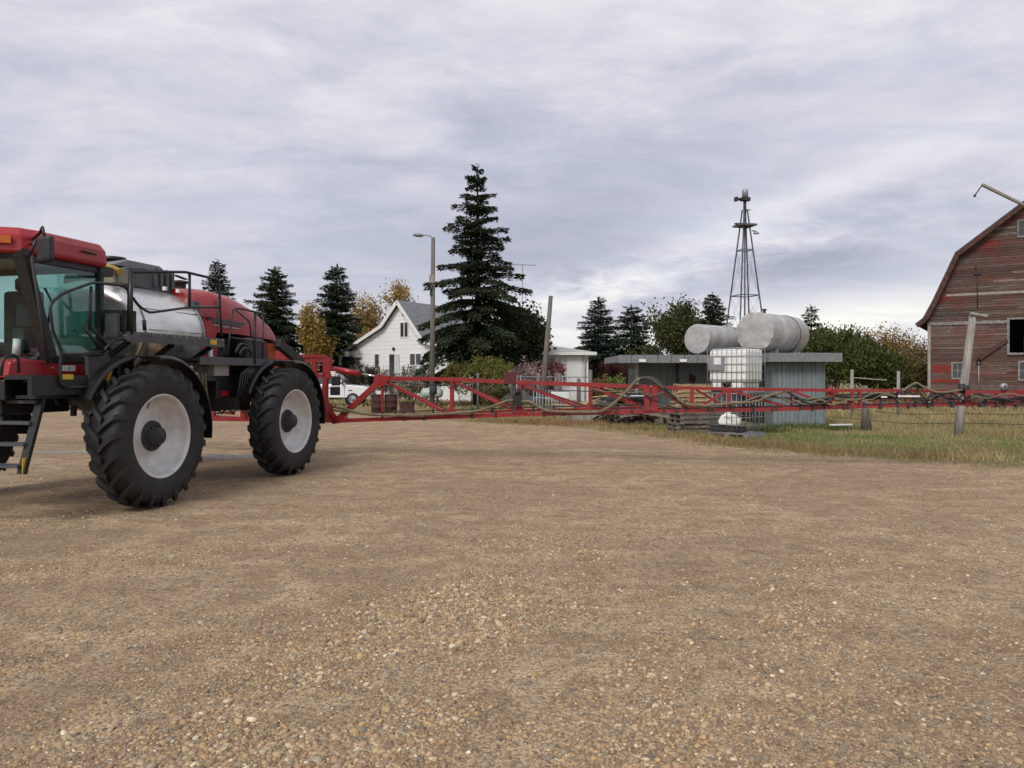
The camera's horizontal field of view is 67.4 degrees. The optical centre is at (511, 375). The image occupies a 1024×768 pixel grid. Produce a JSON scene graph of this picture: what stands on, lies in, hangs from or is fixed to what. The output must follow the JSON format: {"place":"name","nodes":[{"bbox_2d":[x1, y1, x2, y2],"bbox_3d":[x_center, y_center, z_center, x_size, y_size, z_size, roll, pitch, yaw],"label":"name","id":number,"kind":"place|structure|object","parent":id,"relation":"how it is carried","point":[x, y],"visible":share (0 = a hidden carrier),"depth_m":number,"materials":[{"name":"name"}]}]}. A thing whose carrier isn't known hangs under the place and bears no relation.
{"place":"outdoors","nodes":[
{"label":"outdoors","id":0,"kind":"place"},
{"bbox_2d":[0,0,1023,363],"label":"sky","id":1,"kind":"structure","parent":0,"point":[616,141],"materials":[{"name":"grey"}]},
{"bbox_2d":[250,377,1023,468],"bbox_3d":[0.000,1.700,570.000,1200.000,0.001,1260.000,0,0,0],"label":"ground","id":2,"kind":"structure","parent":0,"point":[879,441],"depth_m":21.94,"materials":[{"name":"beige plant"}]},
{"bbox_2d":[201,258,235,299],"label":"spruce tree","id":3,"kind":"object","parent":2,"relation":"on","point":[212,284],"visible":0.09,"depth_m":61.80,"materials":[{"name":"green plant"}]},
{"bbox_2d":[243,266,318,394],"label":"spruce tree","id":4,"kind":"object","parent":2,"relation":"on","point":[284,330],"visible":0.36,"depth_m":55.53,"materials":[{"name":"green plant"}]},
{"bbox_2d":[295,300,339,370],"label":"autumn tree","id":5,"kind":"object","parent":2,"relation":"on","point":[313,338],"visible":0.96,"depth_m":52.56,"materials":[{"name":"yellow plant"}]},
{"bbox_2d":[304,264,365,399],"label":"spruce tree","id":6,"kind":"object","parent":2,"relation":"on","point":[337,325],"visible":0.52,"depth_m":57.32,"materials":[{"name":"green plant"}]},
{"bbox_2d":[318,373,375,404],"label":"pickup truck","id":7,"kind":"object","parent":2,"relation":"on","point":[350,393],"visible":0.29,"depth_m":43.05,"materials":[{"name":"white paint"}]},
{"bbox_2d":[345,361,381,400],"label":"shrub","id":8,"kind":"object","parent":2,"relation":"on","point":[371,371],"visible":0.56,"depth_m":47.78,"materials":[{"name":"green plant"}]},
{"bbox_2d":[371,394,380,412],"bbox_3d":[-6.160,1.270,35.200,0.604,0.860,0.604,0,0,0],"label":"steel drum","id":9,"kind":"object","parent":2,"relation":"on","point":[375,402],"visible":0.62,"depth_m":34.94,"materials":[{"name":"red metal"}]},
{"bbox_2d":[350,278,418,339],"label":"autumn tree","id":10,"kind":"object","parent":2,"relation":"on","point":[370,321],"visible":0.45,"depth_m":74.67,"materials":[{"name":"yellow plant"}]},
{"bbox_2d":[375,366,400,393],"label":"shrub","id":11,"kind":"object","parent":2,"relation":"on","point":[386,387],"visible":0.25,"depth_m":47.00,"materials":[{"name":"green plant"}]},
{"bbox_2d":[384,394,396,411],"bbox_3d":[-5.587,1.270,35.400,0.604,0.860,0.604,0,0,0],"label":"steel drum","id":12,"kind":"object","parent":2,"relation":"on","point":[390,402],"visible":0.91,"depth_m":35.16,"materials":[{"name":"red metal"}]},
{"bbox_2d":[334,300,472,400],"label":"white house","id":13,"kind":"structure","parent":2,"relation":"on","point":[391,341],"depth_m":55.25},
{"bbox_2d":[374,353,379,368],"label":"window","id":14,"kind":"structure","parent":13,"relation":"in","point":[376,355],"depth_m":56.01,"materials":[{"name":"white paint"}]},
{"bbox_2d":[389,354,393,393],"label":"door","id":15,"kind":"structure","parent":13,"relation":"in","point":[391,356],"depth_m":55.33,"materials":[{"name":"grey wood"}]},
{"bbox_2d":[395,354,399,390],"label":"storm door","id":16,"kind":"structure","parent":13,"relation":"in","point":[397,356],"depth_m":55.05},
{"bbox_2d":[400,322,408,337],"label":"window","id":17,"kind":"structure","parent":13,"relation":"in","point":[404,326],"depth_m":54.76,"materials":[{"name":"white paint"}]},
{"bbox_2d":[409,353,421,365],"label":"window","id":18,"kind":"structure","parent":13,"relation":"in","point":[415,358],"depth_m":54.25,"materials":[{"name":"white paint"}]},
{"bbox_2d":[392,381,420,403],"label":"shrub","id":19,"kind":"object","parent":2,"relation":"on","point":[413,388],"visible":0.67,"depth_m":43.77,"materials":[{"name":"green plant"}]},
{"bbox_2d":[399,402,413,412],"bbox_3d":[-4.726,1.415,34.500,0.600,0.510,0.600,0,0,0],"label":"rusty box","id":20,"kind":"object","parent":2,"relation":"on","point":[406,406],"visible":0.84,"depth_m":34.21,"materials":[{"name":"metal"}]},
{"bbox_2d":[399,363,419,401],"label":"shrub","id":21,"kind":"object","parent":2,"relation":"on","point":[409,371],"visible":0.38,"depth_m":46.91,"materials":[{"name":"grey plant"}]},
{"bbox_2d":[413,233,436,408],"bbox_3d":[-4.459,-2.819,39.330,1.268,9.039,0.640,0,0,0],"label":"street lamp","id":22,"kind":"object","parent":2,"relation":"on","point":[432,391],"visible":0.96,"depth_m":39.39,"materials":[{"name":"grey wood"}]},
{"bbox_2d":[416,371,444,392],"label":"shrub","id":23,"kind":"object","parent":2,"relation":"on","point":[427,374],"visible":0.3,"depth_m":45.61,"materials":[{"name":"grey plant"}]},
{"bbox_2d":[421,388,442,406],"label":"propane tank","id":24,"kind":"object","parent":2,"relation":"on","point":[425,393],"visible":0.77,"depth_m":42.80,"materials":[{"name":"white metal"}]},
{"bbox_2d":[440,358,470,405],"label":"shrub","id":25,"kind":"object","parent":2,"relation":"on","point":[455,369],"visible":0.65,"depth_m":42.52,"materials":[{"name":"green plant"}]},
{"bbox_2d":[414,163,535,404],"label":"spruce tree","id":26,"kind":"object","parent":2,"relation":"on","point":[476,333],"visible":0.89,"depth_m":44.30,"materials":[{"name":"green plant"}]},
{"bbox_2d":[477,373,478,407],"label":"fence post","id":27,"kind":"object","parent":2,"relation":"on","point":[478,390],"visible":0.57,"depth_m":35.95,"materials":[{"name":"grey wood"}]},
{"bbox_2d":[458,350,515,405],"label":"shrub","id":28,"kind":"object","parent":2,"relation":"on","point":[491,369],"visible":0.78,"depth_m":41.45,"materials":[{"name":"green plant"}]},
{"bbox_2d":[479,383,510,409],"bbox_3d":[-0.826,0.973,36.041,1.567,1.465,1.545,0,0,0],"label":"shrub","id":29,"kind":"object","parent":2,"relation":"on","point":[497,393],"visible":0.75,"depth_m":35.82,"materials":[{"name":"green plant"}]},
{"bbox_2d":[508,370,511,406],"bbox_3d":[-0.078,0.744,36.000,0.194,2.013,0.197,0,0,0],"label":"fence post","id":30,"kind":"object","parent":2,"relation":"on","point":[510,393],"visible":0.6,"depth_m":35.92,"materials":[{"name":"grey wood"}]},
{"bbox_2d":[0,410,1023,767],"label":"gravel yard","id":31,"kind":"structure","parent":2,"relation":"on","point":[366,444],"depth_m":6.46,"materials":[{"name":"beige gravel"}]},
{"bbox_2d":[33,451,87,452],"bbox_3d":[-9.832,1.691,17.035,2.024,0.001,0.528,0,0,0],"label":"wet patch","id":32,"kind":"object","parent":31,"relation":"on","point":[63,452],"visible":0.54,"depth_m":16.98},
{"bbox_2d":[201,454,252,459],"bbox_3d":[-5.888,1.691,16.320,1.525,0.001,1.236,0,0,-35],"label":"wet patch","id":33,"kind":"object","parent":31,"relation":"on","point":[221,456],"visible":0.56,"depth_m":16.13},
{"bbox_2d":[0,226,1023,507],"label":"field sprayer","id":34,"kind":"object","parent":31,"relation":"on","point":[148,370],"visible":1,"depth_m":10.82,"materials":[{"name":"red metal"}]},
{"bbox_2d":[340,412,1010,470],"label":"grass tufts","id":35,"kind":"object","parent":31,"relation":"on","point":[838,455],"visible":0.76,"depth_m":17.08,"materials":[{"name":"green plant"}]},
{"bbox_2d":[512,264,535,304],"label":"tv antenna","id":36,"kind":"object","parent":2,"relation":"on","point":[522,273],"visible":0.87,"depth_m":51.98,"materials":[{"name":"metal"}]},
{"bbox_2d":[493,297,556,375],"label":"evergreen tree","id":37,"kind":"object","parent":2,"relation":"on","point":[534,336],"visible":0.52,"depth_m":48.30,"materials":[{"name":"green plant"}]},
{"bbox_2d":[511,355,551,405],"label":"shrub","id":38,"kind":"object","parent":2,"relation":"on","point":[527,372],"visible":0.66,"depth_m":42.94,"materials":[{"name":"grey plant"}]},
{"bbox_2d":[536,373,539,408],"bbox_3d":[1.234,0.800,36.000,0.194,1.900,0.197,0,0,0],"label":"fence post","id":39,"kind":"object","parent":2,"relation":"on","point":[537,379],"visible":0.3,"depth_m":35.92,"materials":[{"name":"grey wood"}]},
{"bbox_2d":[482,346,596,401],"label":"white building","id":40,"kind":"structure","parent":2,"relation":"on","point":[575,361],"depth_m":49.95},
{"bbox_2d":[535,358,552,392],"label":"window","id":41,"kind":"structure","parent":40,"relation":"in","point":[550,359],"depth_m":49.94,"materials":[{"name":"grey"}]},
{"bbox_2d":[534,358,554,391],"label":"window frame","id":42,"kind":"structure","parent":40,"relation":"in","point":[540,358],"depth_m":49.90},
{"bbox_2d":[567,356,581,400],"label":"door panel","id":43,"kind":"structure","parent":40,"relation":"in","point":[574,363],"depth_m":49.95,"materials":[{"name":"white paint"}]},
{"bbox_2d":[540,296,552,405],"bbox_3d":[1.437,-0.867,33.000,0.640,5.155,0.260,0,0,0],"label":"wooden pole","id":44,"kind":"object","parent":2,"relation":"on","point":[546,348],"visible":0.79,"depth_m":32.91,"materials":[{"name":"grey wood"}]},
{"bbox_2d":[533,390,566,416],"bbox_3d":[1.550,1.076,31.000,1.380,1.152,0.024,0,0,0],"label":"wire panel","id":45,"kind":"object","parent":2,"relation":"on","point":[536,397],"visible":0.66,"depth_m":30.99,"materials":[{"name":"white metal"}]},
{"bbox_2d":[535,358,568,403],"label":"shrub","id":46,"kind":"object","parent":2,"relation":"on","point":[559,368],"visible":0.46,"depth_m":45.66,"materials":[{"name":"red plant"}]},
{"bbox_2d":[516,375,587,405],"bbox_3d":[1.927,0.825,37.000,3.469,1.750,0.061,0,0,0],"label":"garden fence","id":47,"kind":"object","parent":2,"relation":"on","point":[520,376],"visible":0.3,"depth_m":36.99,"materials":[{"name":"wood"}]},
{"bbox_2d":[557,373,561,405],"bbox_3d":[2.228,0.800,36.000,0.194,1.900,0.197,0,0,0],"label":"fence post","id":48,"kind":"object","parent":2,"relation":"on","point":[559,380],"visible":0.4,"depth_m":35.92,"materials":[{"name":"grey wood"}]},
{"bbox_2d":[550,391,569,398],"bbox_3d":[2.062,0.805,33.000,0.860,0.390,0.660,0,0,0],"label":"white tub","id":49,"kind":"object","parent":2,"relation":"on","point":[564,394],"visible":0.45,"depth_m":32.70,"materials":[{"name":"plastic"}]},
{"bbox_2d":[577,378,580,404],"bbox_3d":[3.128,0.931,36.000,0.194,1.638,0.197,0,0,0],"label":"fence post","id":50,"kind":"object","parent":2,"relation":"on","point":[578,393],"visible":0.57,"depth_m":35.93,"materials":[{"name":"grey wood"}]},
{"bbox_2d":[588,370,591,382],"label":"fence post","id":51,"kind":"object","parent":2,"relation":"on","point":[589,376],"visible":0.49,"depth_m":35.92,"materials":[{"name":"grey wood"}]},
{"bbox_2d":[573,296,627,398],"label":"spruce tree","id":52,"kind":"object","parent":2,"relation":"on","point":[608,342],"visible":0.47,"depth_m":59.41,"materials":[{"name":"green plant"}]},
{"bbox_2d":[592,373,615,397],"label":"shrub","id":53,"kind":"object","parent":2,"relation":"on","point":[603,379],"visible":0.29,"depth_m":41.62,"materials":[{"name":"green plant"}]},
{"bbox_2d":[592,360,627,383],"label":"shrub","id":54,"kind":"object","parent":2,"relation":"on","point":[611,370],"visible":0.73,"depth_m":51.57,"materials":[{"name":"red plant"}]},
{"bbox_2d":[592,414,638,422],"bbox_3d":[3.716,1.456,27.021,1.392,0.135,1.300,4,-17,-20],"label":"pallet","id":55,"kind":"object","parent":2,"relation":"on","point":[604,417],"visible":0.34,"depth_m":26.95,"materials":[{"name":"grey wood"}]},
{"bbox_2d":[606,373,625,394],"bbox_3d":[5.468,0.718,40.064,1.179,1.976,0.900,0,0,-24],"label":"shrub","id":56,"kind":"object","parent":2,"relation":"on","point":[616,380],"visible":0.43,"depth_m":39.96,"materials":[{"name":"green plant"}]},
{"bbox_2d":[570,410,661,421],"bbox_3d":[3.927,1.490,29.400,3.323,0.420,1.600,0,0,0],"label":"lumber stack","id":57,"kind":"object","parent":2,"relation":"on","point":[577,417],"visible":0.14,"depth_m":28.60,"materials":[{"name":"brown wood"}]},
{"bbox_2d":[610,305,653,391],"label":"spruce tree","id":58,"kind":"object","parent":2,"relation":"on","point":[632,338],"visible":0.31,"depth_m":61.51,"materials":[{"name":"green plant"}]},
{"bbox_2d":[609,413,658,422],"bbox_3d":[4.207,1.434,26.616,1.392,0.135,1.300,-6,-13,-12],"label":"pallet","id":59,"kind":"object","parent":2,"relation":"on","point":[619,418],"visible":0.59,"depth_m":26.49,"materials":[{"name":"grey wood"}]},
{"bbox_2d":[250,388,1023,419],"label":"field grass","id":60,"kind":"structure","parent":2,"relation":"on","point":[969,410],"depth_m":39.28,"materials":[{"name":"plant"}]},
{"bbox_2d":[624,339,664,354],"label":"broadleaf tree","id":61,"kind":"object","parent":2,"relation":"on","point":[654,350],"visible":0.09,"depth_m":59.42,"materials":[{"name":"green plant"}]},
{"bbox_2d":[633,409,668,423],"bbox_3d":[4.832,1.416,26.411,1.392,0.135,1.300,9,-11,14],"label":"pallet","id":62,"kind":"object","parent":2,"relation":"on","point":[658,418],"visible":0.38,"depth_m":26.33,"materials":[{"name":"grey wood"}]},
{"bbox_2d":[639,294,728,354],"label":"broadleaf tree","id":63,"kind":"object","parent":2,"relation":"on","point":[671,330],"visible":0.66,"depth_m":62.40,"materials":[{"name":"green plant"}]},
{"bbox_2d":[666,427,709,432],"bbox_3d":[5.418,1.633,23.201,1.210,0.135,1.000,0,0,-8],"label":"pallet","id":64,"kind":"object","parent":2,"relation":"on","point":[701,429],"visible":0.35,"depth_m":22.76,"materials":[{"name":"grey wood"}]},
{"bbox_2d":[667,422,709,428],"bbox_3d":[5.412,1.492,23.180,1.210,0.135,1.000,0,0,-4],"label":"pallet","id":65,"kind":"object","parent":64,"relation":"on","point":[679,426],"visible":0.6,"depth_m":22.71,"materials":[{"name":"grey wood"}]},
{"bbox_2d":[669,418,718,423],"bbox_3d":[5.477,1.353,23.122,1.210,0.135,1.000,0,0,-8],"label":"pallet","id":66,"kind":"object","parent":65,"relation":"on","point":[688,421],"visible":0.65,"depth_m":22.68,"materials":[{"name":"grey wood"}]},
{"bbox_2d":[669,413,719,419],"bbox_3d":[5.482,1.212,23.134,1.210,0.135,1.000,0,0,-9],"label":"pallet","id":67,"kind":"object","parent":66,"relation":"on","point":[688,416],"visible":0.69,"depth_m":22.68,"materials":[{"name":"grey wood"}]},
{"bbox_2d":[670,412,717,414],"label":"pallet","id":68,"kind":"object","parent":67,"relation":"on","point":[699,413],"visible":0.31,"depth_m":22.66,"materials":[{"name":"grey wood"}]},
{"bbox_2d":[688,290,734,354],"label":"spruce tree","id":69,"kind":"object","parent":2,"relation":"on","point":[713,313],"visible":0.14,"depth_m":59.69,"materials":[{"name":"green plant"}]},
{"bbox_2d":[604,353,841,425],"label":"storage shed","id":70,"kind":"structure","parent":2,"relation":"on","point":[794,370],"depth_m":26.61,"materials":[{"name":"grey metal"}]},
{"bbox_2d":[684,321,743,354],"bbox_3d":[7.900,-1.420,29.352,3.090,1.290,1.129,0,0,-44],"label":"silver tank","id":71,"kind":"object","parent":70,"relation":"on","point":[700,339],"visible":0.68,"depth_m":28.40,"materials":[{"name":"metal"}]},
{"bbox_2d":[742,363,763,423],"bbox_3d":[8.711,0.600,27.950,0.252,2.200,2.100,0,0,0],"label":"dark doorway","id":72,"kind":"structure","parent":70,"relation":"in","point":[762,382],"depth_m":26.90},
{"bbox_2d":[736,309,808,352],"bbox_3d":[9.368,-1.560,27.445,1.410,1.570,3.190,0,0,43],"label":"silver tank","id":73,"kind":"object","parent":70,"relation":"on","point":[772,333],"visible":0.91,"depth_m":26.48,"materials":[{"name":"metal"}]},
{"bbox_2d":[707,392,764,438],"bbox_3d":[6.256,1.079,21.450,1.019,1.242,1.220,0,0,-44],"label":"bulk tote","id":74,"kind":"object","parent":2,"relation":"on","point":[740,429],"visible":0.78,"depth_m":21.18,"materials":[{"name":"metal"}]},
{"bbox_2d":[718,412,740,424],"bbox_3d":[6.033,1.111,21.251,0.621,0.478,0.320,0,0,20],"label":"white jug","id":75,"kind":"object","parent":74,"relation":"on","point":[722,420],"visible":0.66,"depth_m":21.11,"materials":[{"name":"plastic"}]},
{"bbox_2d":[707,347,764,392],"bbox_3d":[6.220,-0.161,21.415,1.120,1.242,1.220,0,0,-44],"label":"bulk tote","id":76,"kind":"object","parent":74,"relation":"on","point":[735,368],"visible":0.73,"depth_m":21.09,"materials":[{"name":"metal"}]},
{"bbox_2d":[453,416,1023,463],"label":"weeds","id":77,"kind":"object","parent":2,"relation":"on","point":[938,455],"visible":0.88,"depth_m":19.45,"materials":[{"name":"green plant"}]},
{"bbox_2d":[726,189,762,326],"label":"windmill tower","id":78,"kind":"structure","parent":2,"relation":"on","point":[744,199],"depth_m":43.93,"materials":[{"name":"metal"}]},
{"bbox_2d":[801,305,833,395],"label":"spruce tree","id":79,"kind":"object","parent":2,"relation":"on","point":[809,323],"visible":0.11,"depth_m":65.81,"materials":[{"name":"green plant"}]},
{"bbox_2d":[808,324,841,395],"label":"autumn tree","id":80,"kind":"object","parent":2,"relation":"on","point":[828,332],"visible":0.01,"depth_m":63.84,"materials":[{"name":"green plant"}]},
{"bbox_2d":[798,320,881,395],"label":"willow bush","id":81,"kind":"object","parent":2,"relation":"on","point":[822,340],"visible":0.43,"depth_m":51.26,"materials":[{"name":"green plant"}]},
{"bbox_2d":[850,370,853,415],"bbox_3d":[14.607,0.738,33.000,0.136,2.025,0.138,0,0,0],"label":"fence post","id":82,"kind":"object","parent":2,"relation":"on","point":[851,381],"visible":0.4,"depth_m":32.95,"materials":[{"name":"grey wood"}]},
{"bbox_2d":[860,385,871,430],"bbox_3d":[11.070,1.027,24.000,0.349,1.464,0.355,0,0,0],"label":"fence post","id":83,"kind":"object","parent":2,"relation":"on","point":[865,421],"visible":0.51,"depth_m":23.91,"materials":[{"name":"grey wood"}]},
{"bbox_2d":[836,399,1023,424],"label":"wire fence","id":84,"kind":"object","parent":83,"relation":"attached to","point":[931,414],"visible":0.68,"depth_m":22.66,"materials":[{"name":"metal"}]},
{"bbox_2d":[825,332,908,392],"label":"willow bush","id":85,"kind":"object","parent":2,"relation":"on","point":[866,359],"visible":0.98,"depth_m":48.56,"materials":[{"name":"green plant"}]},
{"bbox_2d":[849,345,910,399],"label":"willow bush","id":86,"kind":"object","parent":2,"relation":"on","point":[904,360],"visible":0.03,"depth_m":53.28,"materials":[{"name":"green plant"}]},
{"bbox_2d":[858,321,922,392],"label":"autumn tree","id":87,"kind":"object","parent":2,"relation":"on","point":[893,343],"visible":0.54,"depth_m":59.20,"materials":[{"name":"brown plant"}]},
{"bbox_2d":[869,369,925,392],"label":"autumn tree","id":88,"kind":"object","parent":2,"relation":"on","point":[909,381],"visible":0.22,"depth_m":53.16,"materials":[{"name":"green plant"}]},
{"bbox_2d":[897,371,899,414],"bbox_3d":[16.601,0.772,33.000,0.136,1.956,0.138,0,0,0],"label":"fence post","id":89,"kind":"object","parent":2,"relation":"on","point":[898,384],"visible":0.4,"depth_m":32.94,"materials":[{"name":"grey wood"}]},
{"bbox_2d":[892,333,926,393],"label":"autumn tree","id":90,"kind":"object","parent":2,"relation":"on","point":[916,353],"visible":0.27,"depth_m":62.30,"materials":[{"name":"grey plant"}]},
{"bbox_2d":[902,355,927,397],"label":"autumn tree","id":91,"kind":"object","parent":2,"relation":"on","point":[918,369],"visible":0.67,"depth_m":53.93,"materials":[{"name":"green plant"}]},
{"bbox_2d":[907,336,927,395],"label":"autumn tree","id":92,"kind":"object","parent":2,"relation":"on","point":[924,350],"visible":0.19,"depth_m":63.30,"materials":[{"name":"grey plant"}]},
{"bbox_2d":[915,183,1023,407],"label":"barn","id":93,"kind":"structure","parent":2,"relation":"on","point":[984,273],"depth_m":41.57,"materials":[{"name":"brown wood"}]},
{"bbox_2d":[951,362,961,378],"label":"window","id":94,"kind":"structure","parent":93,"relation":"in","point":[956,367],"depth_m":42.24,"materials":[{"name":"grey"}]},
{"bbox_2d":[1017,219,1023,237],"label":"window","id":95,"kind":"structure","parent":93,"relation":"in","point":[1020,223],"depth_m":40.62,"materials":[{"name":"grey wood"}]},
{"bbox_2d":[1018,361,1023,380],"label":"window","id":96,"kind":"structure","parent":93,"relation":"in","point":[1020,363],"depth_m":40.60,"materials":[{"name":"grey"}]},
{"bbox_2d":[953,312,987,435],"bbox_3d":[13.098,-0.006,21.961,0.916,3.640,0.322,0,0,0],"label":"leaning post","id":97,"kind":"object","parent":2,"relation":"on","point":[961,410],"visible":0.69,"depth_m":21.91,"materials":[{"name":"grey wood"}]},
{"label":"pallet","id":98,"kind":"object","parent":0,"visible":0},
{"bbox_2d":[670,401,711,406],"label":"pallet","id":99,"kind":"object","parent":98,"relation":"on","point":[677,404],"visible":0.46,"depth_m":24.42,"materials":[{"name":"grey wood"}]},
{"bbox_2d":[674,397,713,401],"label":"pallet","id":100,"kind":"object","parent":99,"relation":"on","point":[702,399],"visible":0.4,"depth_m":24.41,"materials":[{"name":"grey wood"}]},
{"bbox_2d":[674,393,711,397],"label":"pallet","id":101,"kind":"object","parent":100,"relation":"on","point":[688,394],"visible":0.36,"depth_m":24.41,"materials":[{"name":"grey wood"}]},
{"bbox_2d":[672,389,715,392],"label":"pallet","id":102,"kind":"object","parent":101,"relation":"on","point":[679,390],"visible":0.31,"depth_m":24.40,"materials":[{"name":"grey wood"}]},
{"bbox_2d":[673,384,711,386],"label":"pallet","id":103,"kind":"object","parent":102,"relation":"on","point":[700,385],"visible":0.53,"depth_m":24.38,"materials":[{"name":"grey wood"}]},
{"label":"pallet","id":104,"kind":"object","parent":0,"visible":0},
{"bbox_2d":[597,399,632,406],"bbox_3d":[3.857,1.013,28.395,1.392,0.135,1.300,5,4,8],"label":"pallet","id":105,"kind":"object","parent":104,"relation":"on","point":[599,401],"visible":0.34,"depth_m":27.84,"materials":[{"name":"grey wood"}]},
{"bbox_2d":[596,394,651,403],"bbox_3d":[4.039,0.882,28.268,2.164,0.551,0.802,0,0,30],"label":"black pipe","id":106,"kind":"object","parent":105,"relation":"on","point":[639,399],"visible":0.51,"depth_m":27.93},
{"bbox_2d":[641,402,671,407],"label":"pallet","id":107,"kind":"object","parent":104,"relation":"on","point":[665,405],"visible":0.09,"depth_m":28.07,"materials":[{"name":"grey wood"}]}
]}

